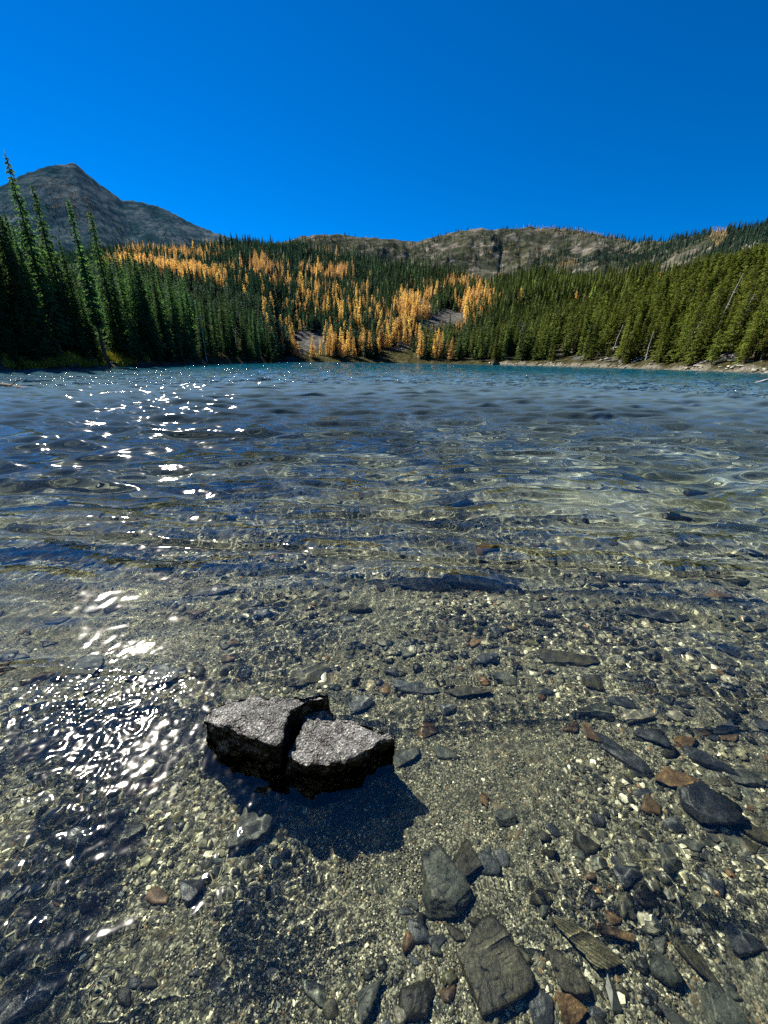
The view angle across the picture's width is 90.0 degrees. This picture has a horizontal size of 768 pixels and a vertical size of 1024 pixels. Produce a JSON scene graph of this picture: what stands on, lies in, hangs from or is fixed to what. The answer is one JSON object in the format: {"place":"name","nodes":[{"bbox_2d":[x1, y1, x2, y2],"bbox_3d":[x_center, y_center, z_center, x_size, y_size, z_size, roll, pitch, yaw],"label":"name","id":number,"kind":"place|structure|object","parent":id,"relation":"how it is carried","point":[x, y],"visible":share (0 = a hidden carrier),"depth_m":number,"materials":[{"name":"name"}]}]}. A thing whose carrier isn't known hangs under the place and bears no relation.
{"place":"outdoors","nodes":[
{"label":"outdoors","id":0,"kind":"place"},
{"bbox_2d":[0,362,767,1023],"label":"lake water","id":1,"kind":"structure","parent":0,"point":[518,614],"depth_m":1.89,"materials":[{"name":"liquid"}]},
{"bbox_2d":[0,379,28,387],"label":"driftwood","id":2,"kind":"object","parent":1,"relation":"in","point":[9,385],"visible":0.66,"depth_m":19.15,"materials":[{"name":"wood"}]},
{"bbox_2d":[0,163,767,372],"bbox_3d":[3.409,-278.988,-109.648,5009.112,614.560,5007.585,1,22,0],"label":"hills","id":3,"kind":"structure","parent":0,"point":[81,182],"depth_m":952.87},
{"bbox_2d":[0,262,32,347],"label":"spruce","id":4,"kind":"object","parent":3,"relation":"on","point":[2,286],"visible":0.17,"depth_m":44.70,"materials":[{"name":"green plant"}]},
{"bbox_2d":[0,220,33,320],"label":"spruce","id":5,"kind":"object","parent":3,"relation":"on","point":[4,258],"visible":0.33,"depth_m":44.62,"materials":[{"name":"green plant"}]},
{"bbox_2d":[3,214,33,289],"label":"spruce","id":6,"kind":"object","parent":3,"relation":"on","point":[6,220],"visible":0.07,"depth_m":47.12,"materials":[{"name":"green plant"}]},
{"bbox_2d":[15,223,36,292],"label":"spruce","id":7,"kind":"object","parent":3,"relation":"on","point":[24,247],"visible":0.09,"depth_m":54.82,"materials":[{"name":"green plant"}]},
{"bbox_2d":[0,216,61,362],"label":"spruce","id":8,"kind":"object","parent":3,"relation":"on","point":[21,280],"visible":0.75,"depth_m":44.89,"materials":[{"name":"green plant"}]},
{"bbox_2d":[10,220,55,347],"bbox_3d":[-42.796,-26.446,46.521,3.634,14.958,2.586,8,23,18],"label":"spruce","id":9,"kind":"object","parent":3,"relation":"on","point":[18,250],"visible":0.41,"depth_m":45.80,"materials":[{"name":"green plant"}]},
{"bbox_2d":[8,251,60,356],"bbox_3d":[-41.922,-23.989,45.331,3.198,12.364,4.084,8,23,17],"label":"spruce","id":10,"kind":"object","parent":3,"relation":"on","point":[27,308],"visible":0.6,"depth_m":45.19,"materials":[{"name":"green plant"}]},
{"bbox_2d":[3,151,73,356],"bbox_3d":[-42.031,-29.925,46.495,5.587,22.126,3.984,10,23,21],"label":"spruce","id":11,"kind":"object","parent":3,"relation":"on","point":[42,289],"visible":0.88,"depth_m":46.75,"materials":[{"name":"green plant"}]},
{"bbox_2d":[29,181,90,349],"bbox_3d":[-44.141,-31.815,51.562,4.541,20.676,4.311,0,22,-3],"label":"spruce","id":12,"kind":"object","parent":3,"relation":"on","point":[45,240],"visible":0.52,"depth_m":50.16,"materials":[{"name":"green plant"}]},
{"bbox_2d":[39,241,88,354],"bbox_3d":[-42.892,-27.527,50.402,4.002,13.777,4.412,-5,22,-14],"label":"spruce","id":13,"kind":"object","parent":3,"relation":"on","point":[61,311],"visible":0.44,"depth_m":50.40,"materials":[{"name":"green plant"}]},
{"bbox_2d":[54,255,95,356],"bbox_3d":[-42.631,-27.505,52.439,3.022,12.784,3.246,1,22,1],"label":"spruce","id":14,"kind":"object","parent":3,"relation":"on","point":[65,298],"visible":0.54,"depth_m":51.80,"materials":[{"name":"green plant"}]},
{"bbox_2d":[57,239,92,351],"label":"spruce","id":15,"kind":"object","parent":3,"relation":"on","point":[70,283],"visible":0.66,"depth_m":52.88,"materials":[{"name":"green plant"}]},
{"bbox_2d":[1,349,150,369],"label":"shore grass","id":16,"kind":"structure","parent":3,"relation":"on","point":[68,357],"depth_m":50.39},
{"bbox_2d":[65,198,107,360],"bbox_3d":[-42.810,-32.889,55.398,3.231,21.187,3.132,13,25,29],"label":"spruce","id":17,"kind":"object","parent":3,"relation":"on","point":[95,316],"visible":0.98,"depth_m":55.18,"materials":[{"name":"green plant"}]},
{"bbox_2d":[72,270,104,348],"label":"spruce","id":18,"kind":"object","parent":3,"relation":"on","point":[75,280],"visible":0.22,"depth_m":61.15,"materials":[{"name":"green plant"}]},
{"bbox_2d":[77,289,100,352],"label":"spruce","id":19,"kind":"object","parent":3,"relation":"on","point":[86,316],"visible":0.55,"depth_m":55.00,"materials":[{"name":"green plant"}]},
{"bbox_2d":[87,323,105,362],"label":"young spruce","id":20,"kind":"object","parent":3,"relation":"on","point":[95,347],"visible":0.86,"depth_m":54.89,"materials":[{"name":"green plant"}]},
{"bbox_2d":[89,266,109,347],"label":"spruce","id":21,"kind":"object","parent":3,"relation":"on","point":[103,334],"visible":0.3,"depth_m":68.06,"materials":[{"name":"green plant"}]},
{"bbox_2d":[87,207,136,351],"bbox_3d":[-44.272,-35.705,60.962,5.074,21.400,5.467,14,25,30],"label":"spruce","id":22,"kind":"object","parent":3,"relation":"on","point":[105,283],"visible":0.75,"depth_m":61.11,"materials":[{"name":"green plant"}]},
{"bbox_2d":[108,268,139,359],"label":"spruce","id":23,"kind":"object","parent":3,"relation":"on","point":[126,351],"visible":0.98,"depth_m":62.41,"materials":[{"name":"green plant"}]},
{"bbox_2d":[114,255,143,356],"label":"spruce","id":24,"kind":"object","parent":3,"relation":"on","point":[124,306],"visible":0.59,"depth_m":65.65,"materials":[{"name":"green plant"}]},
{"bbox_2d":[115,253,146,347],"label":"spruce","id":25,"kind":"object","parent":3,"relation":"on","point":[127,289],"visible":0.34,"depth_m":69.97,"materials":[{"name":"green plant"}]},
{"bbox_2d":[122,266,140,342],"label":"spruce","id":26,"kind":"object","parent":3,"relation":"on","point":[127,281],"visible":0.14,"depth_m":71.91,"materials":[{"name":"green plant"}]},
{"bbox_2d":[128,264,143,348],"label":"spruce","id":27,"kind":"object","parent":3,"relation":"on","point":[132,282],"visible":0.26,"depth_m":71.87,"materials":[{"name":"green plant"}]},
{"bbox_2d":[128,246,164,347],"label":"spruce","id":28,"kind":"object","parent":3,"relation":"on","point":[133,260],"visible":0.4,"depth_m":71.25,"materials":[{"name":"green plant"}]},
{"bbox_2d":[133,266,165,355],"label":"spruce","id":29,"kind":"object","parent":3,"relation":"on","point":[142,310],"visible":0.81,"depth_m":71.54,"materials":[{"name":"green plant"}]},
{"bbox_2d":[135,260,165,350],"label":"spruce","id":30,"kind":"object","parent":3,"relation":"on","point":[148,303],"visible":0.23,"depth_m":72.99,"materials":[{"name":"green plant"}]},
{"bbox_2d":[144,274,156,327],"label":"spruce","id":31,"kind":"object","parent":3,"relation":"on","point":[149,295],"visible":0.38,"depth_m":84.38,"materials":[{"name":"green plant"}]},
{"bbox_2d":[146,273,158,328],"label":"spruce","id":32,"kind":"object","parent":3,"relation":"on","point":[149,283],"visible":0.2,"depth_m":86.57,"materials":[{"name":"green plant"}]},
{"bbox_2d":[142,287,163,359],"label":"spruce","id":33,"kind":"object","parent":3,"relation":"on","point":[147,308],"visible":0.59,"depth_m":72.46,"materials":[{"name":"green plant"}]},
{"bbox_2d":[149,266,175,360],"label":"spruce","id":34,"kind":"object","parent":3,"relation":"on","point":[158,314],"visible":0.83,"depth_m":77.60,"materials":[{"name":"green plant"}]},
{"bbox_2d":[150,262,176,357],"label":"spruce","id":35,"kind":"object","parent":3,"relation":"on","point":[161,302],"visible":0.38,"depth_m":78.79,"materials":[{"name":"green plant"}]},
{"bbox_2d":[155,266,176,352],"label":"spruce","id":36,"kind":"object","parent":3,"relation":"on","point":[161,292],"visible":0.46,"depth_m":83.60,"materials":[{"name":"green plant"}]},
{"bbox_2d":[165,270,184,353],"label":"spruce","id":37,"kind":"object","parent":3,"relation":"on","point":[173,315],"visible":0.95,"depth_m":84.57,"materials":[{"name":"green plant"}]},
{"bbox_2d":[167,268,195,354],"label":"spruce","id":38,"kind":"object","parent":3,"relation":"on","point":[179,319],"visible":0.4,"depth_m":87.04,"materials":[{"name":"green plant"}]},
{"bbox_2d":[177,276,198,357],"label":"spruce","id":39,"kind":"object","parent":3,"relation":"on","point":[186,317],"visible":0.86,"depth_m":89.76,"materials":[{"name":"green plant"}]},
{"bbox_2d":[182,277,198,344],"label":"spruce","id":40,"kind":"object","parent":3,"relation":"on","point":[189,305],"visible":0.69,"depth_m":102.22,"materials":[{"name":"green plant"}]},
{"bbox_2d":[194,292,207,345],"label":"spruce","id":41,"kind":"object","parent":3,"relation":"on","point":[196,301],"visible":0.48,"depth_m":102.46,"materials":[{"name":"green plant"}]},
{"bbox_2d":[195,308,212,358],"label":"spruce","id":42,"kind":"object","parent":3,"relation":"on","point":[201,343],"visible":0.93,"depth_m":98.04,"materials":[{"name":"green plant"}]},
{"bbox_2d":[201,294,216,353],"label":"spruce","id":43,"kind":"object","parent":3,"relation":"on","point":[207,328],"visible":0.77,"depth_m":105.51,"materials":[{"name":"green plant"}]},
{"bbox_2d":[208,294,223,355],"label":"spruce","id":44,"kind":"object","parent":3,"relation":"on","point":[215,337],"visible":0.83,"depth_m":108.81,"materials":[{"name":"green plant"}]},
{"bbox_2d":[215,310,223,354],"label":"spruce","id":45,"kind":"object","parent":3,"relation":"on","point":[218,330],"visible":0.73,"depth_m":112.06,"materials":[{"name":"green plant"}]},
{"bbox_2d":[220,293,230,350],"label":"spruce","id":46,"kind":"object","parent":3,"relation":"on","point":[224,317],"visible":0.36,"depth_m":117.95,"materials":[{"name":"green plant"}]},
{"bbox_2d":[218,294,233,353],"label":"spruce","id":47,"kind":"object","parent":3,"relation":"on","point":[226,344],"visible":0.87,"depth_m":115.44,"materials":[{"name":"green plant"}]},
{"bbox_2d":[227,304,236,357],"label":"spruce","id":48,"kind":"object","parent":3,"relation":"on","point":[229,320],"visible":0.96,"depth_m":118.45,"materials":[{"name":"green plant"}]},
{"bbox_2d":[226,301,239,349],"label":"spruce","id":49,"kind":"object","parent":3,"relation":"on","point":[229,305],"visible":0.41,"depth_m":124.74,"materials":[{"name":"green plant"}]},
{"bbox_2d":[239,315,249,357],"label":"spruce","id":50,"kind":"object","parent":3,"relation":"on","point":[243,343],"visible":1,"depth_m":126.09,"materials":[{"name":"green plant"}]},
{"bbox_2d":[242,309,252,351],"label":"spruce","id":51,"kind":"object","parent":3,"relation":"on","point":[244,320],"visible":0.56,"depth_m":128.42,"materials":[{"name":"green plant"}]},
{"bbox_2d":[248,308,259,350],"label":"spruce","id":52,"kind":"object","parent":3,"relation":"on","point":[250,328],"visible":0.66,"depth_m":134.21,"materials":[{"name":"green plant"}]},
{"bbox_2d":[252,309,261,360],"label":"spruce","id":53,"kind":"object","parent":3,"relation":"on","point":[256,346],"visible":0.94,"depth_m":133.43,"materials":[{"name":"green plant"}]},
{"bbox_2d":[256,314,266,353],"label":"spruce","id":54,"kind":"object","parent":3,"relation":"on","point":[260,338],"visible":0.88,"depth_m":143.40,"materials":[{"name":"green plant"}]},
{"bbox_2d":[265,319,273,361],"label":"spruce","id":55,"kind":"object","parent":3,"relation":"on","point":[268,356],"visible":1,"depth_m":144.42,"materials":[{"name":"green plant"}]},
{"bbox_2d":[102,240,585,356],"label":"larch forest","id":56,"kind":"object","parent":3,"relation":"on","point":[256,263],"visible":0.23,"depth_m":371.27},
{"bbox_2d":[36,177,726,270],"bbox_3d":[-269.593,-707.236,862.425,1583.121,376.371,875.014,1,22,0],"label":"ridge larches","id":57,"kind":"object","parent":3,"relation":"on","point":[712,235],"visible":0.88,"depth_m":906.83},
{"bbox_2d":[1,231,767,364],"bbox_3d":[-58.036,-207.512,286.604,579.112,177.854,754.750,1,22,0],"label":"conifer forest","id":58,"kind":"object","parent":3,"relation":"on","point":[562,287],"visible":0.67,"depth_m":256.19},
{"bbox_2d":[1,186,767,278],"bbox_3d":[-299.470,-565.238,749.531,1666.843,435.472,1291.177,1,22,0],"label":"ridge conifers","id":59,"kind":"object","parent":3,"relation":"on","point":[741,238],"visible":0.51,"depth_m":703.95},
{"bbox_2d":[384,323,391,348],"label":"larch","id":60,"kind":"object","parent":3,"relation":"on","point":[387,343],"visible":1,"depth_m":227.48,"materials":[{"name":"orange plant"}]},
{"bbox_2d":[416,331,427,357],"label":"larch","id":61,"kind":"object","parent":3,"relation":"on","point":[421,345],"visible":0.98,"depth_m":206.50,"materials":[{"name":"orange plant"}]},
{"bbox_2d":[447,337,455,359],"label":"larch","id":62,"kind":"object","parent":3,"relation":"on","point":[451,355],"visible":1,"depth_m":197.37,"materials":[{"name":"orange plant"}]},
{"bbox_2d":[468,329,476,357],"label":"pine","id":63,"kind":"object","parent":3,"relation":"on","point":[473,345],"visible":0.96,"depth_m":192.24,"materials":[{"name":"green plant"}]},
{"bbox_2d":[532,316,544,358],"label":"pine","id":64,"kind":"object","parent":3,"relation":"on","point":[540,331],"visible":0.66,"depth_m":163.14,"materials":[{"name":"green plant"}]},
{"bbox_2d":[532,320,549,359],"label":"pine","id":65,"kind":"object","parent":3,"relation":"on","point":[542,344],"visible":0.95,"depth_m":160.28,"materials":[{"name":"green plant"}]},
{"bbox_2d":[572,316,582,351],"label":"pine","id":66,"kind":"object","parent":3,"relation":"on","point":[576,347],"visible":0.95,"depth_m":154.08,"materials":[{"name":"green plant"}]},
{"bbox_2d":[586,336,596,359],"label":"pine","id":67,"kind":"object","parent":3,"relation":"on","point":[592,353],"visible":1,"depth_m":137.19,"materials":[{"name":"green plant"}]},
{"bbox_2d":[595,319,610,353],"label":"pine","id":68,"kind":"object","parent":3,"relation":"on","point":[603,351],"visible":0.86,"depth_m":139.49,"materials":[{"name":"green plant"}]},
{"bbox_2d":[609,295,623,340],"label":"pine","id":69,"kind":"object","parent":3,"relation":"on","point":[616,322],"visible":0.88,"depth_m":149.21,"materials":[{"name":"green plant"}]},
{"bbox_2d":[614,298,629,341],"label":"pine","id":70,"kind":"object","parent":3,"relation":"on","point":[626,310],"visible":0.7,"depth_m":143.01,"materials":[{"name":"green plant"}]},
{"bbox_2d":[615,320,632,363],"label":"pine","id":71,"kind":"object","parent":3,"relation":"on","point":[624,349],"visible":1,"depth_m":119.33,"materials":[{"name":"green plant"}]},
{"bbox_2d":[617,293,641,330],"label":"pine","id":72,"kind":"object","parent":3,"relation":"on","point":[635,311],"visible":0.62,"depth_m":140.13,"materials":[{"name":"green plant"}]},
{"bbox_2d":[623,328,636,362],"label":"pine","id":73,"kind":"object","parent":3,"relation":"on","point":[628,359],"visible":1,"depth_m":118.68,"materials":[{"name":"green plant"}]},
{"bbox_2d":[635,327,648,358],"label":"pine","id":74,"kind":"object","parent":3,"relation":"on","point":[641,346],"visible":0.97,"depth_m":118.85,"materials":[{"name":"green plant"}]},
{"bbox_2d":[645,307,663,355],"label":"pine","id":75,"kind":"object","parent":3,"relation":"on","point":[654,338],"visible":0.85,"depth_m":116.31,"materials":[{"name":"green plant"}]},
{"bbox_2d":[649,277,660,309],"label":"pine","id":76,"kind":"object","parent":3,"relation":"on","point":[656,287],"visible":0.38,"depth_m":147.52,"materials":[{"name":"green plant"}]},
{"bbox_2d":[650,315,668,360],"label":"conifer","id":77,"kind":"object","parent":3,"relation":"on","point":[657,341],"visible":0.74,"depth_m":107.99,"materials":[{"name":"green plant"}]},
{"bbox_2d":[664,286,681,338],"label":"pine","id":78,"kind":"object","parent":3,"relation":"on","point":[673,314],"visible":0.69,"depth_m":124.47,"materials":[{"name":"green plant"}]},
{"bbox_2d":[662,312,685,350],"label":"conifer","id":79,"kind":"object","parent":3,"relation":"on","point":[675,331],"visible":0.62,"depth_m":105.87,"materials":[{"name":"green plant"}]},
{"bbox_2d":[670,313,690,361],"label":"conifer","id":80,"kind":"object","parent":3,"relation":"on","point":[674,357],"visible":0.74,"depth_m":100.99,"materials":[{"name":"green plant"}]},
{"bbox_2d":[675,314,694,361],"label":"pine","id":81,"kind":"object","parent":3,"relation":"on","point":[685,342],"visible":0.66,"depth_m":99.14,"materials":[{"name":"green plant"}]},
{"bbox_2d":[678,274,694,312],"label":"pine","id":82,"kind":"object","parent":3,"relation":"on","point":[691,281],"visible":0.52,"depth_m":131.11,"materials":[{"name":"green plant"}]},
{"bbox_2d":[678,292,697,328],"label":"pine","id":83,"kind":"object","parent":3,"relation":"on","point":[689,309],"visible":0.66,"depth_m":114.46,"materials":[{"name":"green plant"}]},
{"bbox_2d":[679,303,704,362],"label":"pine","id":84,"kind":"object","parent":3,"relation":"on","point":[684,349],"visible":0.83,"depth_m":96.18,"materials":[{"name":"green plant"}]},
{"bbox_2d":[684,312,707,364],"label":"pine","id":85,"kind":"object","parent":3,"relation":"on","point":[695,344],"visible":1,"depth_m":93.86,"materials":[{"name":"green plant"}]},
{"bbox_2d":[684,286,707,326],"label":"pine","id":86,"kind":"object","parent":3,"relation":"on","point":[700,300],"visible":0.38,"depth_m":118.67,"materials":[{"name":"green plant"}]},
{"bbox_2d":[686,291,707,345],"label":"pine","id":87,"kind":"object","parent":3,"relation":"on","point":[703,304],"visible":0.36,"depth_m":108.28,"materials":[{"name":"green plant"}]},
{"bbox_2d":[692,308,712,357],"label":"conifer","id":88,"kind":"object","parent":3,"relation":"on","point":[708,316],"visible":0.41,"depth_m":95.71,"materials":[{"name":"green plant"}]},
{"bbox_2d":[696,307,720,358],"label":"conifer","id":89,"kind":"object","parent":3,"relation":"on","point":[712,336],"visible":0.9,"depth_m":93.97,"materials":[{"name":"green plant"}]},
{"bbox_2d":[699,278,725,345],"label":"pine","id":90,"kind":"object","parent":3,"relation":"on","point":[713,300],"visible":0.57,"depth_m":102.55,"materials":[{"name":"green plant"}]},
{"bbox_2d":[705,329,724,364],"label":"pine","id":91,"kind":"object","parent":3,"relation":"on","point":[715,354],"visible":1,"depth_m":87.92,"materials":[{"name":"green plant"}]},
{"bbox_2d":[717,274,734,319],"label":"pine","id":92,"kind":"object","parent":3,"relation":"on","point":[727,283],"visible":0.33,"depth_m":112.53,"materials":[{"name":"green plant"}]},
{"bbox_2d":[717,297,737,347],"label":"conifer","id":93,"kind":"object","parent":3,"relation":"on","point":[728,318],"visible":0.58,"depth_m":96.49,"materials":[{"name":"green plant"}]},
{"bbox_2d":[712,304,747,357],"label":"pine","id":94,"kind":"object","parent":3,"relation":"on","point":[730,348],"visible":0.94,"depth_m":87.01,"materials":[{"name":"green plant"}]},
{"bbox_2d":[722,278,757,351],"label":"pine","id":95,"kind":"object","parent":3,"relation":"on","point":[746,309],"visible":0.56,"depth_m":89.53,"materials":[{"name":"green plant"}]},
{"bbox_2d":[726,265,760,322],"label":"pine","id":96,"kind":"object","parent":3,"relation":"on","point":[750,281],"visible":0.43,"depth_m":102.33,"materials":[{"name":"green plant"}]},
{"bbox_2d":[740,334,755,363],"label":"pine","id":97,"kind":"object","parent":3,"relation":"on","point":[745,358],"visible":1,"depth_m":79.04,"materials":[{"name":"green plant"}]},
{"bbox_2d":[736,298,764,354],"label":"conifer","id":98,"kind":"object","parent":3,"relation":"on","point":[753,321],"visible":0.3,"depth_m":82.21,"materials":[{"name":"green plant"}]},
{"bbox_2d":[734,297,767,362],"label":"pine","id":99,"kind":"object","parent":3,"relation":"on","point":[761,316],"visible":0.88,"depth_m":78.53,"materials":[{"name":"green plant"}]},
{"bbox_2d":[740,273,767,345],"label":"pine","id":100,"kind":"object","parent":3,"relation":"on","point":[757,305],"visible":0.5,"depth_m":89.24,"materials":[{"name":"green plant"}]},
{"bbox_2d":[750,300,767,355],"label":"pine","id":101,"kind":"object","parent":3,"relation":"on","point":[764,324],"visible":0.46,"depth_m":79.63,"materials":[{"name":"green plant"}]},
{"bbox_2d":[751,261,767,293],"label":"pine","id":102,"kind":"object","parent":3,"relation":"on","point":[765,273],"visible":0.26,"depth_m":108.14,"materials":[{"name":"green plant"}]},
{"bbox_2d":[753,324,767,360],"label":"pine","id":103,"kind":"object","parent":3,"relation":"on","point":[765,344],"visible":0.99,"depth_m":76.99,"materials":[{"name":"green plant"}]},
{"bbox_2d":[0,0,767,242],"label":"sky","id":104,"kind":"structure","parent":0,"point":[403,120],"materials":[{"name":"blue"}]},
{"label":"lake bed","id":105,"kind":"structure","parent":0,"visible":0},
{"bbox_2d":[203,694,332,770],"bbox_3d":[-0.502,1.002,1.630,0.569,0.403,0.280,1,22,0],"label":"boulder","id":106,"kind":"object","parent":105,"relation":"on","point":[262,732],"visible":0.57,"depth_m":1.55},
{"bbox_2d":[285,710,394,780],"bbox_3d":[-0.173,1.060,1.566,0.398,0.350,0.275,7,22,15],"label":"boulder","id":107,"kind":"object","parent":105,"relation":"on","point":[326,745],"visible":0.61,"depth_m":1.51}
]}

